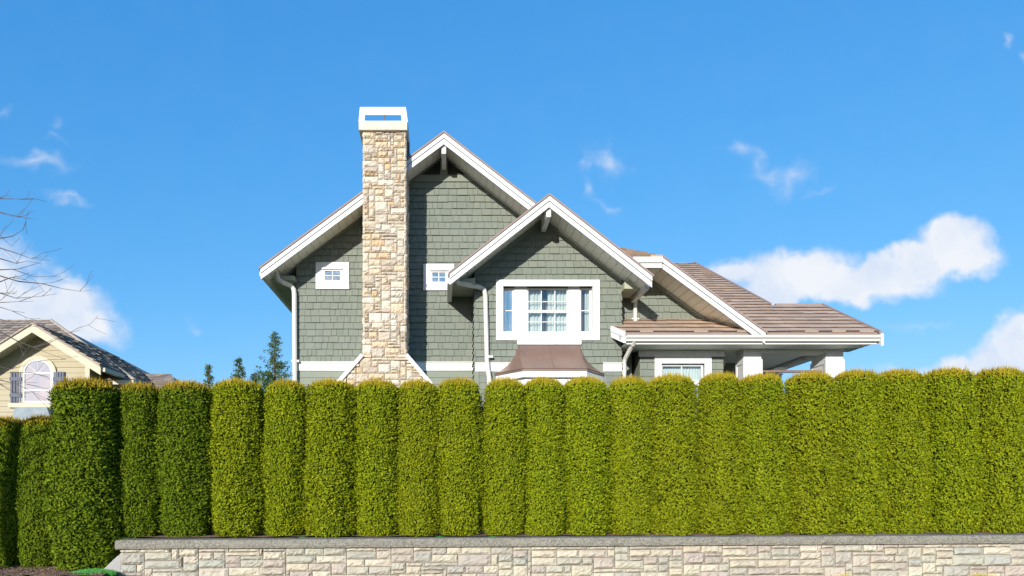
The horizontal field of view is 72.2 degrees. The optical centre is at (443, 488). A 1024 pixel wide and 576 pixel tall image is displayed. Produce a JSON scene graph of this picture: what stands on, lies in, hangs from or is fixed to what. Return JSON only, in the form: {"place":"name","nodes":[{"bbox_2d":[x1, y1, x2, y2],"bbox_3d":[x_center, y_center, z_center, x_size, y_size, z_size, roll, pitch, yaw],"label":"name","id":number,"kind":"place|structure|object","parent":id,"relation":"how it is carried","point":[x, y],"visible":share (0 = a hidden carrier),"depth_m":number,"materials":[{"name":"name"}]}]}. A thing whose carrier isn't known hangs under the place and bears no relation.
{"place":"outdoors","nodes":[
{"label":"outdoors","id":0,"kind":"place"},
{"bbox_2d":[0,189,114,406],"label":"bare tree","id":1,"kind":"object","parent":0,"point":[19,216],"visible":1,"depth_m":9.75,"materials":[{"name":"brown plant"}]},
{"bbox_2d":[9,503,801,575],"bbox_3d":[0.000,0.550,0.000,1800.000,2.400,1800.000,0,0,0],"label":"ground","id":2,"kind":"structure","parent":0,"point":[313,536],"depth_m":12.03,"materials":[{"name":"brown soil"}]},
{"bbox_2d":[0,565,117,575],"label":"mulch bed","id":3,"kind":"object","parent":2,"relation":"on","point":[28,573],"visible":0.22,"depth_m":11.05,"materials":[{"name":"brown wood"}]},
{"bbox_2d":[0,415,24,567],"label":"hedge tree","id":4,"kind":"object","parent":3,"relation":"on","point":[10,429],"visible":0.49,"depth_m":11.93,"materials":[{"name":"green plant"}]},
{"bbox_2d":[14,412,55,567],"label":"hedge tree","id":5,"kind":"object","parent":3,"relation":"on","point":[35,549],"visible":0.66,"depth_m":11.88,"materials":[{"name":"green plant"}]},
{"bbox_2d":[40,374,125,571],"bbox_3d":[-5.992,-0.200,11.754,1.329,3.434,1.359,0,1,-9],"label":"hedge tree","id":6,"kind":"object","parent":3,"relation":"on","point":[83,508],"visible":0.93,"depth_m":11.32,"materials":[{"name":"green plant"}]},
{"bbox_2d":[71,568,117,575],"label":"grass tuft","id":7,"kind":"object","parent":3,"relation":"on","point":[108,571],"visible":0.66,"depth_m":11.12,"materials":[{"name":"green plant"}]},
{"bbox_2d":[0,319,152,419],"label":"house","id":8,"kind":"structure","parent":2,"relation":"on","point":[91,360],"depth_m":26.17,"materials":[{"name":"white paint"}]},
{"bbox_2d":[19,356,56,402],"bbox_3d":[-15.188,-4.083,26.155,1.385,1.755,0.090,0,0,0],"label":"window","id":9,"kind":"structure","parent":8,"relation":"in","point":[48,368],"depth_m":26.15,"materials":[{"name":"white paint"}]},
{"bbox_2d":[103,555,121,575],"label":"concrete footing","id":10,"kind":"object","parent":2,"relation":"on","point":[115,564],"visible":0.33,"depth_m":11.44,"materials":[{"name":"grey concrete"}]},
{"bbox_2d":[144,374,179,388],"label":"outbuilding","id":11,"kind":"structure","parent":2,"relation":"on","point":[158,379],"depth_m":30.69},
{"bbox_2d":[202,364,214,387],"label":"young conifer","id":12,"kind":"object","parent":2,"relation":"on","point":[207,367],"visible":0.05,"depth_m":14.49,"materials":[{"name":"green plant"}]},
{"bbox_2d":[231,355,261,425],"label":"young conifer","id":13,"kind":"object","parent":2,"relation":"on","point":[239,369],"visible":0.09,"depth_m":14.57,"materials":[{"name":"green plant"}]},
{"bbox_2d":[249,371,257,382],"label":"young conifer","id":14,"kind":"object","parent":2,"relation":"on","point":[253,377],"visible":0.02,"depth_m":14.89,"materials":[{"name":"green plant"}]},
{"bbox_2d":[254,331,295,439],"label":"young conifer","id":15,"kind":"object","parent":2,"relation":"on","point":[264,379],"visible":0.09,"depth_m":14.44,"materials":[{"name":"green plant"}]},
{"bbox_2d":[115,534,1023,575],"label":"stone garden wall","id":16,"kind":"structure","parent":2,"relation":"on","point":[859,555],"depth_m":11.76,"materials":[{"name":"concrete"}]},
{"bbox_2d":[259,107,883,448],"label":"house","id":17,"kind":"structure","parent":2,"relation":"on","point":[442,255],"depth_m":16.29,"materials":[{"name":"green"}]},
{"bbox_2d":[316,262,348,288],"bbox_3d":[-2.690,-5.166,16.945,0.809,0.649,0.090,0,0,0],"label":"window","id":18,"kind":"structure","parent":17,"relation":"in","point":[329,275],"depth_m":16.94,"materials":[{"name":"white paint"}]},
{"bbox_2d":[423,264,453,290],"bbox_3d":[-0.105,-5.131,16.945,0.749,0.639,0.090,0,0,0],"label":"window","id":19,"kind":"structure","parent":17,"relation":"in","point":[435,276],"depth_m":16.94,"materials":[{"name":"white paint"}]},
{"bbox_2d":[496,280,599,340],"bbox_3d":[2.441,-4.149,16.580,2.412,1.407,0.740,0,0,0],"label":"window","id":20,"kind":"structure","parent":17,"relation":"in","point":[525,309],"depth_m":16.36,"materials":[{"name":"white paint"}]},
{"bbox_2d":[654,357,711,385],"bbox_3d":[5.699,-2.781,16.925,1.347,0.683,0.750,0,0,0],"label":"window","id":21,"kind":"structure","parent":17,"relation":"in","point":[697,367],"depth_m":16.57,"materials":[{"name":"white paint"}]},
{"bbox_2d":[137,531,1023,537],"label":"planting bed","id":22,"kind":"object","parent":2,"relation":"on","point":[438,533],"visible":0.3,"depth_m":12.26,"materials":[{"name":"brown soil"}]},
{"bbox_2d":[113,379,163,537],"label":"hedge tree","id":23,"kind":"object","parent":22,"relation":"on","point":[138,401],"visible":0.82,"depth_m":11.76,"materials":[{"name":"green plant"}]},
{"bbox_2d":[153,378,215,537],"bbox_3d":[-4.437,-0.486,12.079,1.142,2.863,1.132,0,1,-24],"label":"hedge tree","id":24,"kind":"object","parent":22,"relation":"on","point":[184,462],"visible":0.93,"depth_m":11.72,"materials":[{"name":"green plant"}]},
{"bbox_2d":[206,376,266,537],"bbox_3d":[-3.567,-0.505,12.162,1.103,2.904,1.104,0,0,-18],"label":"hedge tree","id":25,"kind":"object","parent":22,"relation":"on","point":[237,506],"visible":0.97,"depth_m":11.82,"materials":[{"name":"green plant"}]},
{"bbox_2d":[260,376,309,537],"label":"hedge tree","id":26,"kind":"object","parent":22,"relation":"on","point":[283,441],"visible":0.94,"depth_m":11.90,"materials":[{"name":"green plant"}]},
{"bbox_2d":[301,376,359,537],"bbox_3d":[-1.970,-0.507,12.210,1.107,2.909,1.108,1,-1,-42],"label":"hedge tree","id":27,"kind":"object","parent":22,"relation":"on","point":[329,507],"visible":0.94,"depth_m":11.84,"materials":[{"name":"green plant"}]},
{"bbox_2d":[351,377,402,536],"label":"hedge tree","id":28,"kind":"object","parent":22,"relation":"on","point":[376,442],"visible":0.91,"depth_m":11.94,"materials":[{"name":"green plant"}]},
{"bbox_2d":[394,377,442,536],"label":"hedge tree","id":29,"kind":"object","parent":22,"relation":"on","point":[418,481],"visible":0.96,"depth_m":11.95,"materials":[{"name":"green plant"}]},
{"bbox_2d":[435,375,486,536],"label":"hedge tree","id":30,"kind":"object","parent":22,"relation":"on","point":[460,430],"visible":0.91,"depth_m":11.99,"materials":[{"name":"green plant"}]},
{"bbox_2d":[479,376,529,535],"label":"hedge tree","id":31,"kind":"object","parent":22,"relation":"on","point":[503,468],"visible":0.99,"depth_m":12.04,"materials":[{"name":"green plant"}]},
{"bbox_2d":[520,375,568,535],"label":"hedge tree","id":32,"kind":"object","parent":22,"relation":"on","point":[545,514],"visible":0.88,"depth_m":12.11,"materials":[{"name":"green plant"}]},
{"bbox_2d":[562,374,613,535],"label":"hedge tree","id":33,"kind":"object","parent":22,"relation":"on","point":[586,431],"visible":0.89,"depth_m":12.16,"materials":[{"name":"green plant"}]},
{"bbox_2d":[603,374,657,535],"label":"hedge tree","id":34,"kind":"object","parent":22,"relation":"on","point":[630,498],"visible":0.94,"depth_m":12.21,"materials":[{"name":"green plant"}]},
{"bbox_2d":[647,372,701,535],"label":"hedge tree","id":35,"kind":"object","parent":22,"relation":"on","point":[675,454],"visible":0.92,"depth_m":12.16,"materials":[{"name":"green plant"}]},
{"bbox_2d":[695,370,745,534],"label":"hedge tree","id":36,"kind":"object","parent":22,"relation":"on","point":[719,418],"visible":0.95,"depth_m":12.33,"materials":[{"name":"green plant"}]},
{"bbox_2d":[736,371,793,534],"bbox_3d":[5.733,-0.587,12.546,1.048,3.082,1.070,0,0,13],"label":"hedge tree","id":37,"kind":"object","parent":22,"relation":"on","point":[765,483],"visible":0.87,"depth_m":12.23,"materials":[{"name":"green plant"}]},
{"bbox_2d":[780,369,844,534],"bbox_3d":[6.608,-0.605,12.663,1.165,3.121,1.155,1,1,42],"label":"hedge tree","id":38,"kind":"object","parent":22,"relation":"on","point":[814,421],"visible":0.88,"depth_m":12.31,"materials":[{"name":"green plant"}]},
{"bbox_2d":[833,367,888,534],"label":"hedge tree","id":39,"kind":"object","parent":22,"relation":"on","point":[863,499],"visible":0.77,"depth_m":12.35,"materials":[{"name":"green plant"}]},
{"bbox_2d":[876,366,933,533],"bbox_3d":[8.362,-0.646,12.839,1.105,3.209,1.083,-1,0,-34],"label":"hedge tree","id":40,"kind":"object","parent":22,"relation":"on","point":[908,473],"visible":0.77,"depth_m":12.48,"materials":[{"name":"green plant"}]},
{"bbox_2d":[921,366,987,533],"bbox_3d":[9.268,-0.659,12.846,1.135,3.239,1.113,1,-1,-16],"label":"hedge tree","id":41,"kind":"object","parent":22,"relation":"on","point":[955,480],"visible":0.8,"depth_m":12.49,"materials":[{"name":"green plant"}]},
{"bbox_2d":[971,365,1023,533],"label":"hedge tree","id":42,"kind":"object","parent":22,"relation":"on","point":[999,396],"visible":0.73,"depth_m":12.56,"materials":[{"name":"green plant"}]},
{"bbox_2d":[1019,369,1023,532],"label":"hedge tree","id":43,"kind":"object","parent":22,"relation":"on","point":[1023,444],"visible":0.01,"depth_m":12.74,"materials":[{"name":"green plant"}]},
{"bbox_2d":[967,571,997,575],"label":"yellow plant","id":44,"kind":"object","parent":2,"relation":"on","point":[982,574],"visible":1,"depth_m":11.92,"materials":[{"name":"yellow plant"}]},
{"bbox_2d":[0,0,1023,390],"label":"sky","id":45,"kind":"structure","parent":0,"point":[863,160],"materials":[{"name":"blue"}]}
]}

